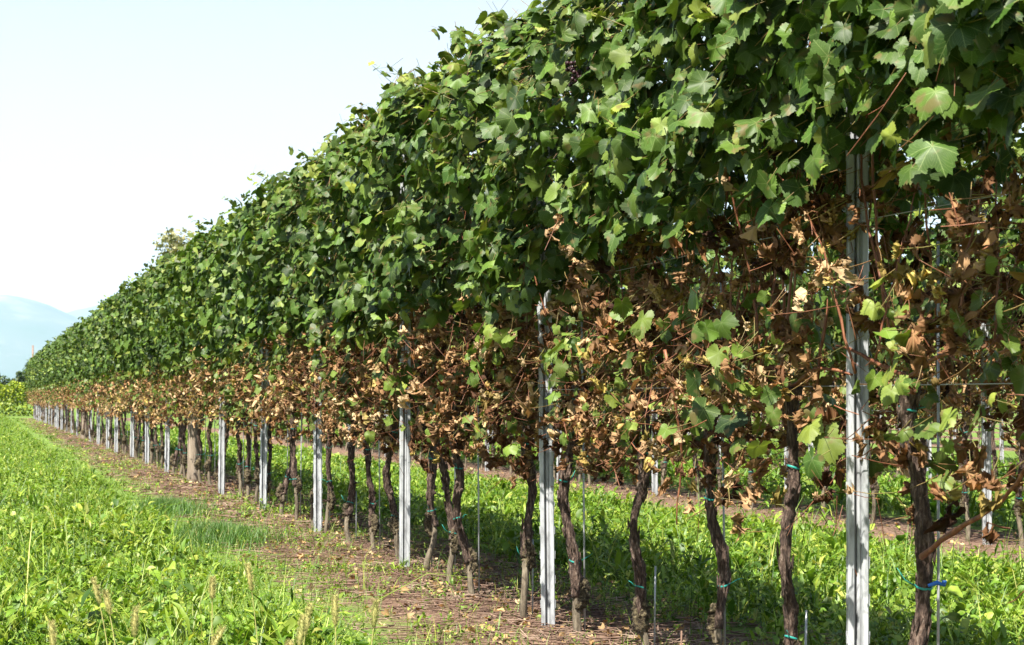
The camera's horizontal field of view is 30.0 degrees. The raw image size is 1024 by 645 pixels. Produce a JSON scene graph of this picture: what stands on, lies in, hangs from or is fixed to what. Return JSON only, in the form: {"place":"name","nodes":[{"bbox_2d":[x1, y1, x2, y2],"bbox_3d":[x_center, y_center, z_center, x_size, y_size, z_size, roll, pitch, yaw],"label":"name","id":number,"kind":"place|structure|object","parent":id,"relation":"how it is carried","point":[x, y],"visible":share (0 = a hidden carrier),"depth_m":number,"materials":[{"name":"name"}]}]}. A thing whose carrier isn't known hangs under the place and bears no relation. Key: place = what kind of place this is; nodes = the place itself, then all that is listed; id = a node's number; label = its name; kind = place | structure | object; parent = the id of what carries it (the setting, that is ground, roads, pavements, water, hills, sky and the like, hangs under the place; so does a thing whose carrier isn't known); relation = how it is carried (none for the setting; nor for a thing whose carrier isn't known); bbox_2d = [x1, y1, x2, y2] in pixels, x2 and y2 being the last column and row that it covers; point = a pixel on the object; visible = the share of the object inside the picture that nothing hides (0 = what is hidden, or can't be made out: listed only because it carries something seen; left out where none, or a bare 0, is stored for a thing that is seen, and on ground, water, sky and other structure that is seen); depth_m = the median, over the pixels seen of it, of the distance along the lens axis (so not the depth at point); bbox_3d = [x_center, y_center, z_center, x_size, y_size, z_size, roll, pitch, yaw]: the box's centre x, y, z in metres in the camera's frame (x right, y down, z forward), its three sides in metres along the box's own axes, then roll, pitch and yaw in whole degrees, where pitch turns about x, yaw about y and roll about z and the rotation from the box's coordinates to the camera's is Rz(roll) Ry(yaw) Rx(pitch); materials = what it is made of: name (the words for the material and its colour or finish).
{"place":"outdoors","nodes":[
{"label":"outdoors","id":0,"kind":"place"},
{"bbox_2d":[48,619,57,644],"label":"foxtail grass","id":1,"kind":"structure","parent":0,"point":[52,635],"depth_m":3.98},
{"bbox_2d":[68,305,98,318],"bbox_3d":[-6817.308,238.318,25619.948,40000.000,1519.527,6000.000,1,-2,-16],"label":"mountain","id":2,"kind":"structure","parent":0,"point":[84,312],"depth_m":26981.66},
{"bbox_2d":[91,576,107,644],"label":"foxtail grass","id":3,"kind":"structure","parent":0,"point":[96,590],"depth_m":4.58,"materials":[{"name":"plant"}]},
{"bbox_2d":[102,588,115,644],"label":"foxtail grass","id":4,"kind":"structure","parent":0,"point":[107,602],"depth_m":4.29,"materials":[{"name":"plant"}]},
{"bbox_2d":[130,604,140,644],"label":"foxtail grass","id":5,"kind":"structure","parent":0,"point":[135,622],"depth_m":3.88,"materials":[{"name":"plant"}]},
{"bbox_2d":[207,575,216,634],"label":"foxtail grass","id":6,"kind":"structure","parent":0,"point":[212,586],"depth_m":4.48,"materials":[{"name":"plant"}]},
{"bbox_2d":[244,562,257,644],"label":"foxtail grass","id":7,"kind":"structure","parent":0,"point":[249,578],"depth_m":4.88,"materials":[{"name":"plant"}]},
{"bbox_2d":[295,613,306,644],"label":"foxtail grass","id":8,"kind":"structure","parent":0,"point":[302,628],"depth_m":3.87,"materials":[{"name":"plant"}]},
{"bbox_2d":[331,595,339,644],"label":"foxtail grass","id":9,"kind":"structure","parent":0,"point":[335,612],"depth_m":4.18,"materials":[{"name":"plant"}]},
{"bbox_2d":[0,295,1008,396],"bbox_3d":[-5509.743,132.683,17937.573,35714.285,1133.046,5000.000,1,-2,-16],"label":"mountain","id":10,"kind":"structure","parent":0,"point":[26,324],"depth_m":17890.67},
{"bbox_2d":[0,398,1023,644],"bbox_3d":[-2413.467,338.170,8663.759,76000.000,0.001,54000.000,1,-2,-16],"label":"ground","id":11,"kind":"structure","parent":0,"point":[1008,454],"depth_m":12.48,"materials":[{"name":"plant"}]},
{"bbox_2d":[0,380,60,415],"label":"hedge","id":12,"kind":"object","parent":11,"relation":"on","point":[13,385],"visible":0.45,"depth_m":94.51,"materials":[{"name":"green plant"}]},
{"bbox_2d":[65,322,92,438],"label":"grapevine","id":13,"kind":"object","parent":11,"relation":"on","point":[83,429],"visible":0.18,"depth_m":41.97,"materials":[{"name":"green plant"}]},
{"bbox_2d":[69,334,96,441],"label":"grapevine","id":14,"kind":"object","parent":11,"relation":"on","point":[93,421],"visible":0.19,"depth_m":39.92,"materials":[{"name":"green plant"}]},
{"bbox_2d":[69,319,100,441],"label":"grapevine","id":15,"kind":"object","parent":11,"relation":"on","point":[74,368],"visible":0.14,"depth_m":39.21,"materials":[{"name":"green plant"}]},
{"bbox_2d":[74,310,96,435],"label":"grapevine","id":16,"kind":"object","parent":11,"relation":"on","point":[82,368],"visible":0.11,"depth_m":37.84,"materials":[{"name":"green plant"}]},
{"bbox_2d":[74,318,100,443],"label":"grapevine","id":17,"kind":"object","parent":11,"relation":"on","point":[75,371],"visible":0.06,"depth_m":38.58,"materials":[{"name":"green plant"}]},
{"bbox_2d":[78,311,104,443],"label":"grapevine","id":18,"kind":"object","parent":11,"relation":"on","point":[90,394],"visible":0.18,"depth_m":37.18,"materials":[{"name":"green plant"}]},
{"bbox_2d":[80,322,105,442],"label":"grapevine","id":19,"kind":"object","parent":11,"relation":"on","point":[87,368],"visible":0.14,"depth_m":35.79,"materials":[{"name":"green plant"}]},
{"bbox_2d":[80,302,112,449],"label":"grapevine","id":20,"kind":"object","parent":11,"relation":"on","point":[109,439],"visible":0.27,"depth_m":34.40,"materials":[{"name":"green plant"}]},
{"bbox_2d":[90,304,126,441],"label":"grapevine","id":21,"kind":"object","parent":11,"relation":"on","point":[99,375],"visible":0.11,"depth_m":33.03,"materials":[{"name":"green plant"}]},
{"bbox_2d":[88,296,129,452],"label":"grapevine","id":22,"kind":"object","parent":11,"relation":"on","point":[91,345],"visible":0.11,"depth_m":32.32,"materials":[{"name":"green plant"}]},
{"bbox_2d":[94,310,128,453],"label":"grapevine","id":23,"kind":"object","parent":11,"relation":"on","point":[96,345],"visible":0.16,"depth_m":31.68,"materials":[{"name":"green plant"}]},
{"bbox_2d":[95,297,130,454],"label":"grapevine","id":24,"kind":"object","parent":11,"relation":"on","point":[106,368],"visible":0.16,"depth_m":30.95,"materials":[{"name":"green plant"}]},
{"bbox_2d":[97,281,141,459],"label":"grapevine","id":25,"kind":"object","parent":11,"relation":"on","point":[112,308],"visible":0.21,"depth_m":28.18,"materials":[{"name":"green plant"}]},
{"bbox_2d":[103,292,135,455],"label":"grapevine","id":26,"kind":"object","parent":11,"relation":"on","point":[109,354],"visible":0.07,"depth_m":30.26,"materials":[{"name":"green plant"}]},
{"bbox_2d":[103,278,138,457],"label":"grapevine","id":27,"kind":"object","parent":11,"relation":"on","point":[122,286],"visible":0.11,"depth_m":28.88,"materials":[{"name":"green plant"}]},
{"bbox_2d":[109,281,144,460],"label":"grapevine","id":28,"kind":"object","parent":11,"relation":"on","point":[115,313],"visible":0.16,"depth_m":27.46,"materials":[{"name":"green plant"}]},
{"bbox_2d":[116,298,164,461],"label":"grapevine","id":29,"kind":"object","parent":11,"relation":"on","point":[125,360],"visible":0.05,"depth_m":26.85,"materials":[{"name":"green plant"}]},
{"bbox_2d":[114,268,171,464],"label":"grapevine","id":30,"kind":"object","parent":11,"relation":"on","point":[120,348],"visible":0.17,"depth_m":26.11,"materials":[{"name":"green plant"}]},
{"bbox_2d":[145,377,149,463],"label":"steel post","id":31,"kind":"object","parent":11,"relation":"on","point":[147,428],"visible":0.24,"depth_m":26.52,"materials":[{"name":"metal"}]},
{"bbox_2d":[123,293,176,466],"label":"grapevine","id":32,"kind":"object","parent":11,"relation":"on","point":[156,443],"visible":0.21,"depth_m":25.45,"materials":[{"name":"green plant"}]},
{"bbox_2d":[122,259,182,467],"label":"grapevine","id":33,"kind":"object","parent":11,"relation":"on","point":[128,344],"visible":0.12,"depth_m":24.72,"materials":[{"name":"green plant"}]},
{"bbox_2d":[120,259,186,454],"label":"grapevine","id":34,"kind":"object","parent":11,"relation":"on","point":[131,292],"visible":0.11,"depth_m":24.05,"materials":[{"name":"green plant"}]},
{"bbox_2d":[135,276,184,472],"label":"grapevine","id":35,"kind":"object","parent":11,"relation":"on","point":[173,458],"visible":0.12,"depth_m":23.38,"materials":[{"name":"green plant"}]},
{"bbox_2d":[164,399,169,471],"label":"steel post","id":36,"kind":"object","parent":11,"relation":"on","point":[167,447],"visible":0.23,"depth_m":23.75,"materials":[{"name":"metal"}]},
{"bbox_2d":[112,492,228,519],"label":"grass tuft","id":37,"kind":"object","parent":11,"relation":"on","point":[184,506],"visible":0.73,"depth_m":15.28,"materials":[{"name":"plant"}]},
{"bbox_2d":[137,251,204,473],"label":"grapevine","id":38,"kind":"object","parent":11,"relation":"on","point":[148,291],"visible":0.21,"depth_m":22.66,"materials":[{"name":"green plant"}]},
{"bbox_2d":[152,227,194,410],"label":"tree","id":39,"kind":"object","parent":11,"relation":"on","point":[173,245],"visible":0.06,"depth_m":128.53,"materials":[{"name":"green plant"}]},
{"bbox_2d":[140,256,218,477],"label":"grapevine","id":40,"kind":"object","parent":11,"relation":"on","point":[147,348],"visible":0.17,"depth_m":22.01,"materials":[{"name":"green plant"}]},
{"bbox_2d":[150,256,218,428],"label":"grapevine","id":41,"kind":"object","parent":11,"relation":"on","point":[156,285],"visible":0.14,"depth_m":21.31,"materials":[{"name":"green plant"}]},
{"bbox_2d":[187,291,199,481],"bbox_3d":[-3.520,0.648,21.143,0.148,2.351,0.149,1,-2,-16],"label":"wooden post","id":42,"kind":"object","parent":11,"relation":"on","point":[193,451],"visible":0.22,"depth_m":21.06,"materials":[{"name":"brown wood"}]},
{"bbox_2d":[156,240,233,483],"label":"grapevine","id":43,"kind":"object","parent":11,"relation":"on","point":[168,365],"visible":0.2,"depth_m":20.64,"materials":[{"name":"green plant"}]},
{"bbox_2d":[165,226,244,484],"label":"grapevine","id":44,"kind":"object","parent":11,"relation":"on","point":[181,346],"visible":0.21,"depth_m":19.95,"materials":[{"name":"green plant"}]},
{"bbox_2d":[159,228,251,489],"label":"grapevine","id":45,"kind":"object","parent":11,"relation":"on","point":[173,305],"visible":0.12,"depth_m":19.19,"materials":[{"name":"green plant"}]},
{"bbox_2d":[175,212,258,472],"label":"grapevine","id":46,"kind":"object","parent":11,"relation":"on","point":[186,314],"visible":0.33,"depth_m":18.51,"materials":[{"name":"green plant"}]},
{"bbox_2d":[188,210,254,494],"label":"grapevine","id":47,"kind":"object","parent":11,"relation":"on","point":[194,333],"visible":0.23,"depth_m":17.89,"materials":[{"name":"green plant"}]},
{"bbox_2d":[218,307,224,494],"bbox_3d":[-2.796,0.468,18.455,0.064,2.500,0.036,0,-2,-8],"label":"steel post","id":48,"kind":"object","parent":11,"relation":"on","point":[221,462],"visible":0.37,"depth_m":18.41,"materials":[{"name":"metal"}]},
{"bbox_2d":[195,213,276,498],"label":"grapevine","id":49,"kind":"object","parent":11,"relation":"on","point":[203,264],"visible":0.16,"depth_m":17.18,"materials":[{"name":"green plant"}]},
{"bbox_2d":[0,413,480,644],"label":"weeds","id":50,"kind":"object","parent":11,"relation":"on","point":[67,533],"visible":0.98,"depth_m":8.80,"materials":[{"name":"green plant"}]},
{"bbox_2d":[151,515,333,558],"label":"grass tuft","id":51,"kind":"object","parent":11,"relation":"on","point":[214,530],"visible":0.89,"depth_m":12.26,"materials":[{"name":"plant"}]},
{"bbox_2d":[195,193,296,503],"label":"grapevine","id":52,"kind":"object","parent":11,"relation":"on","point":[212,316],"visible":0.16,"depth_m":16.48,"materials":[{"name":"green plant"}]},
{"bbox_2d":[203,198,307,499],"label":"grapevine","id":53,"kind":"object","parent":11,"relation":"on","point":[223,328],"visible":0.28,"depth_m":15.74,"materials":[{"name":"green plant"}]},
{"bbox_2d":[259,219,268,510],"bbox_3d":[-2.043,0.364,15.789,0.065,2.500,0.038,0,-2,-1],"label":"steel post","id":54,"kind":"object","parent":11,"relation":"on","point":[263,459],"visible":0.33,"depth_m":15.75,"materials":[{"name":"metal"}]},
{"bbox_2d":[221,195,311,513],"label":"grapevine","id":55,"kind":"object","parent":11,"relation":"on","point":[236,324],"visible":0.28,"depth_m":15.10,"materials":[{"name":"green plant"}]},
{"bbox_2d":[233,178,339,520],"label":"grapevine","id":56,"kind":"object","parent":11,"relation":"on","point":[250,303],"visible":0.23,"depth_m":14.43,"materials":[{"name":"green plant"}]},
{"bbox_2d":[230,146,352,525],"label":"grapevine","id":57,"kind":"object","parent":11,"relation":"on","point":[251,208],"visible":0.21,"depth_m":13.78,"materials":[{"name":"green plant"}]},
{"bbox_2d":[313,290,322,533],"bbox_3d":[-1.340,0.263,13.188,0.065,2.500,0.039,0,-2,1],"label":"steel post","id":58,"kind":"object","parent":11,"relation":"on","point":[317,476],"visible":0.32,"depth_m":13.14,"materials":[{"name":"metal"}]},
{"bbox_2d":[248,157,388,532],"bbox_3d":[-1.285,0.182,13.105,0.981,2.637,1.062,1,-2,-16],"label":"grapevine","id":59,"kind":"object","parent":11,"relation":"on","point":[285,333],"visible":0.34,"depth_m":13.04,"materials":[{"name":"green plant"}]},
{"bbox_2d":[266,132,411,542],"bbox_3d":[-1.020,0.103,12.353,1.052,2.745,1.188,1,-2,-16],"label":"grapevine","id":60,"kind":"object","parent":11,"relation":"on","point":[296,275],"visible":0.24,"depth_m":12.30,"materials":[{"name":"green plant"}]},
{"bbox_2d":[288,103,449,549],"bbox_3d":[-0.839,0.064,11.630,0.982,2.762,1.158,1,-2,-16],"label":"grapevine","id":61,"kind":"object","parent":11,"relation":"on","point":[334,162],"visible":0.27,"depth_m":11.56,"materials":[{"name":"green plant"}]},
{"bbox_2d":[305,118,469,559],"bbox_3d":[-0.651,0.075,10.990,1.029,2.688,1.246,1,-2,-16],"label":"grapevine","id":62,"kind":"object","parent":11,"relation":"on","point":[322,268],"visible":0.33,"depth_m":10.88,"materials":[{"name":"green plant"}]},
{"bbox_2d":[399,154,410,571],"bbox_3d":[-0.585,0.157,10.460,0.065,2.500,0.038,1,-2,-15],"label":"steel post","id":63,"kind":"object","parent":11,"relation":"on","point":[404,505],"visible":0.33,"depth_m":10.42,"materials":[{"name":"metal"}]},
{"bbox_2d":[329,74,530,573],"bbox_3d":[-0.472,0.023,10.375,1.032,2.744,1.109,1,-2,-16],"label":"grapevine","id":64,"kind":"object","parent":11,"relation":"on","point":[355,301],"visible":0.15,"depth_m":10.31,"materials":[{"name":"green plant"}]},
{"bbox_2d":[11,417,881,644],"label":"weeds","id":65,"kind":"object","parent":11,"relation":"on","point":[290,496],"visible":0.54,"depth_m":10.11,"materials":[{"name":"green plant"}]},
{"bbox_2d":[350,61,557,587],"bbox_3d":[-0.330,0.027,9.589,1.080,2.679,1.104,1,-2,-16],"label":"grapevine","id":66,"kind":"object","parent":11,"relation":"on","point":[364,231],"visible":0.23,"depth_m":9.45,"materials":[{"name":"green plant"}]},
{"bbox_2d":[353,23,562,599],"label":"grapevine","id":67,"kind":"object","parent":11,"relation":"on","point":[394,269],"visible":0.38,"depth_m":8.93,"materials":[{"name":"green plant"}]},
{"bbox_2d":[476,335,479,596],"bbox_3d":[-0.160,0.652,9.042,0.012,1.400,0.009,0,-3,-16],"label":"vine stake","id":68,"kind":"object","parent":11,"relation":"on","point":[478,521],"visible":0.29,"depth_m":9.02,"materials":[{"name":"metal"}]},
{"bbox_2d":[380,0,620,619],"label":"grapevine","id":69,"kind":"object","parent":11,"relation":"on","point":[453,121],"visible":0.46,"depth_m":8.14,"materials":[{"name":"green plant"}]},
{"bbox_2d":[535,72,555,629],"bbox_3d":[0.136,0.056,7.859,0.065,2.500,0.038,-1,-2,-1],"label":"steel post","id":70,"kind":"object","parent":11,"relation":"on","point":[547,551],"visible":0.42,"depth_m":7.82,"materials":[{"name":"metal"}]},
{"bbox_2d":[94,422,1023,644],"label":"weeds","id":71,"kind":"object","parent":11,"relation":"on","point":[669,548],"visible":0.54,"depth_m":9.98,"materials":[{"name":"green plant"}]},
{"bbox_2d":[452,0,714,636],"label":"grapevine","id":72,"kind":"object","parent":11,"relation":"on","point":[488,264],"visible":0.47,"depth_m":7.51,"materials":[{"name":"green plant"}]},
{"bbox_2d":[581,311,585,635],"bbox_3d":[0.285,0.597,7.628,0.010,1.400,0.010,0,-2,-16],"label":"vine stake","id":73,"kind":"object","parent":11,"relation":"on","point":[583,510],"visible":0.39,"depth_m":7.62,"materials":[{"name":"metal"}]},
{"bbox_2d":[554,289,628,486],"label":"grapevine","id":74,"kind":"object","parent":11,"relation":"on","point":[594,371],"visible":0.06,"depth_m":20.14,"materials":[{"name":"brown plant"}]},
{"bbox_2d":[571,249,633,489],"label":"grapevine","id":75,"kind":"object","parent":11,"relation":"on","point":[596,365],"visible":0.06,"depth_m":19.43,"materials":[{"name":"brown plant"}]},
{"bbox_2d":[240,424,1023,530],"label":"weeds","id":76,"kind":"object","parent":11,"relation":"on","point":[896,484],"visible":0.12,"depth_m":18.00,"materials":[{"name":"green plant"}]},
{"bbox_2d":[580,281,685,485],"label":"grapevine","id":77,"kind":"object","parent":11,"relation":"on","point":[619,369],"visible":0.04,"depth_m":18.78,"materials":[{"name":"brown plant"}]},
{"bbox_2d":[483,0,808,644],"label":"grapevine","id":78,"kind":"object","parent":11,"relation":"on","point":[563,62],"visible":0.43,"depth_m":6.83,"materials":[{"name":"green plant"}]},
{"bbox_2d":[651,356,657,495],"bbox_3d":[1.372,0.467,18.425,0.064,2.500,0.036,0,-2,-3],"label":"steel post","id":79,"kind":"object","parent":11,"relation":"on","point":[654,484],"visible":0.16,"depth_m":18.38,"materials":[{"name":"metal"}]},
{"bbox_2d":[616,224,704,497],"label":"grapevine","id":80,"kind":"object","parent":11,"relation":"on","point":[663,463],"visible":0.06,"depth_m":18.07,"materials":[{"name":"brown plant"}]},
{"bbox_2d":[655,221,743,501],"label":"grapevine","id":81,"kind":"object","parent":11,"relation":"on","point":[699,485],"visible":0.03,"depth_m":17.35,"materials":[{"name":"brown plant"}]},
{"bbox_2d":[376,424,1023,480],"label":"weeds","id":82,"kind":"object","parent":11,"relation":"on","point":[999,462],"visible":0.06,"depth_m":26.58,"materials":[{"name":"green plant"}]},
{"bbox_2d":[665,210,773,505],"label":"grapevine","id":83,"kind":"object","parent":11,"relation":"on","point":[719,473],"visible":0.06,"depth_m":16.61,"materials":[{"name":"brown plant"}]},
{"bbox_2d":[544,0,899,644],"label":"grapevine","id":84,"kind":"object","parent":11,"relation":"on","point":[615,64],"visible":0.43,"depth_m":6.20,"materials":[{"name":"green plant"}]},
{"bbox_2d":[720,283,725,644],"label":"vine stake","id":85,"kind":"object","parent":11,"relation":"on","point":[724,628],"visible":0.39,"depth_m":6.26,"materials":[{"name":"metal"}]},
{"bbox_2d":[693,206,809,510],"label":"grapevine","id":86,"kind":"object","parent":11,"relation":"on","point":[723,263],"visible":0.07,"depth_m":15.93,"materials":[{"name":"brown plant"}]},
{"bbox_2d":[723,210,843,497],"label":"grapevine","id":87,"kind":"object","parent":11,"relation":"on","point":[806,399],"visible":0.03,"depth_m":15.29,"materials":[{"name":"brown plant"}]},
{"bbox_2d":[620,0,979,644],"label":"grapevine","id":88,"kind":"object","parent":11,"relation":"on","point":[690,109],"visible":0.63,"depth_m":5.38,"materials":[{"name":"green plant"}]},
{"bbox_2d":[763,194,880,520],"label":"grapevine","id":89,"kind":"object","parent":11,"relation":"on","point":[835,253],"visible":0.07,"depth_m":14.65,"materials":[{"name":"brown plant"}]},
{"bbox_2d":[846,68,869,644],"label":"steel post","id":90,"kind":"object","parent":11,"relation":"on","point":[858,561],"visible":0.57,"depth_m":5.15,"materials":[{"name":"metal"}]},
{"bbox_2d":[707,0,1023,644],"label":"grapevine","id":91,"kind":"object","parent":11,"relation":"on","point":[830,84],"visible":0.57,"depth_m":4.85,"materials":[{"name":"green plant"}]},
{"bbox_2d":[799,195,943,526],"bbox_3d":[2.643,0.188,14.079,0.953,2.706,1.026,1,-2,-16],"label":"grapevine","id":92,"kind":"object","parent":11,"relation":"on","point":[874,487],"visible":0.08,"depth_m":14.06,"materials":[{"name":"brown plant"}]},
{"bbox_2d":[838,157,994,507],"bbox_3d":[2.801,0.168,13.312,1.248,2.683,1.085,1,-2,-16],"label":"grapevine","id":93,"kind":"object","parent":11,"relation":"on","point":[881,356],"visible":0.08,"depth_m":13.27,"materials":[{"name":"brown plant"}]},
{"bbox_2d":[836,0,1023,603],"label":"grapevine","id":94,"kind":"object","parent":11,"relation":"on","point":[901,34],"visible":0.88,"depth_m":4.13,"materials":[{"name":"green plant"}]},
{"bbox_2d":[937,241,939,644],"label":"vine stake","id":95,"kind":"object","parent":11,"relation":"on","point":[938,518],"visible":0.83,"depth_m":4.88,"materials":[{"name":"metal"}]},
{"bbox_2d":[884,134,1022,541],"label":"grapevine","id":96,"kind":"object","parent":11,"relation":"on","point":[964,427],"visible":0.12,"depth_m":12.56,"materials":[{"name":"brown plant"}]},
{"bbox_2d":[925,0,1023,117],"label":"grapevine","id":97,"kind":"object","parent":11,"relation":"on","point":[984,32],"visible":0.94,"depth_m":3.75,"materials":[{"name":"green plant"}]},
{"bbox_2d":[935,127,1023,549],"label":"grapevine","id":98,"kind":"object","parent":11,"relation":"on","point":[1003,376],"visible":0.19,"depth_m":11.94,"materials":[{"name":"brown plant"}]},
{"bbox_2d":[979,177,991,544],"bbox_3d":[3.061,0.231,12.361,0.064,2.500,0.036,0,-2,-5],"label":"steel post","id":99,"kind":"object","parent":11,"relation":"on","point":[985,437],"visible":0.28,"depth_m":12.32,"materials":[{"name":"metal"}]},
{"bbox_2d":[952,257,1021,479],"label":"grapevine","id":100,"kind":"object","parent":11,"relation":"on","point":[994,455],"visible":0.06,"depth_m":19.89,"materials":[{"name":"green plant"}]},
{"bbox_2d":[977,139,1023,409],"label":"grapevine","id":101,"kind":"object","parent":11,"relation":"on","point":[1009,233],"visible":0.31,"depth_m":11.36,"materials":[{"name":"green plant"}]},
{"bbox_2d":[0,0,1023,312],"label":"sky","id":102,"kind":"structure","parent":0,"point":[122,122],"materials":[{"name":"white"}]},
{"bbox_2d":[552,194,1000,282],"bbox_3d":[-9.604,1.201,42.933,0.002,0.015,83.100,1,-2,-16],"label":"trellis wire","id":103,"kind":"object","parent":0,"point":[845,223],"visible":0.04,"depth_m":5.02,"materials":[{"name":"metal"}]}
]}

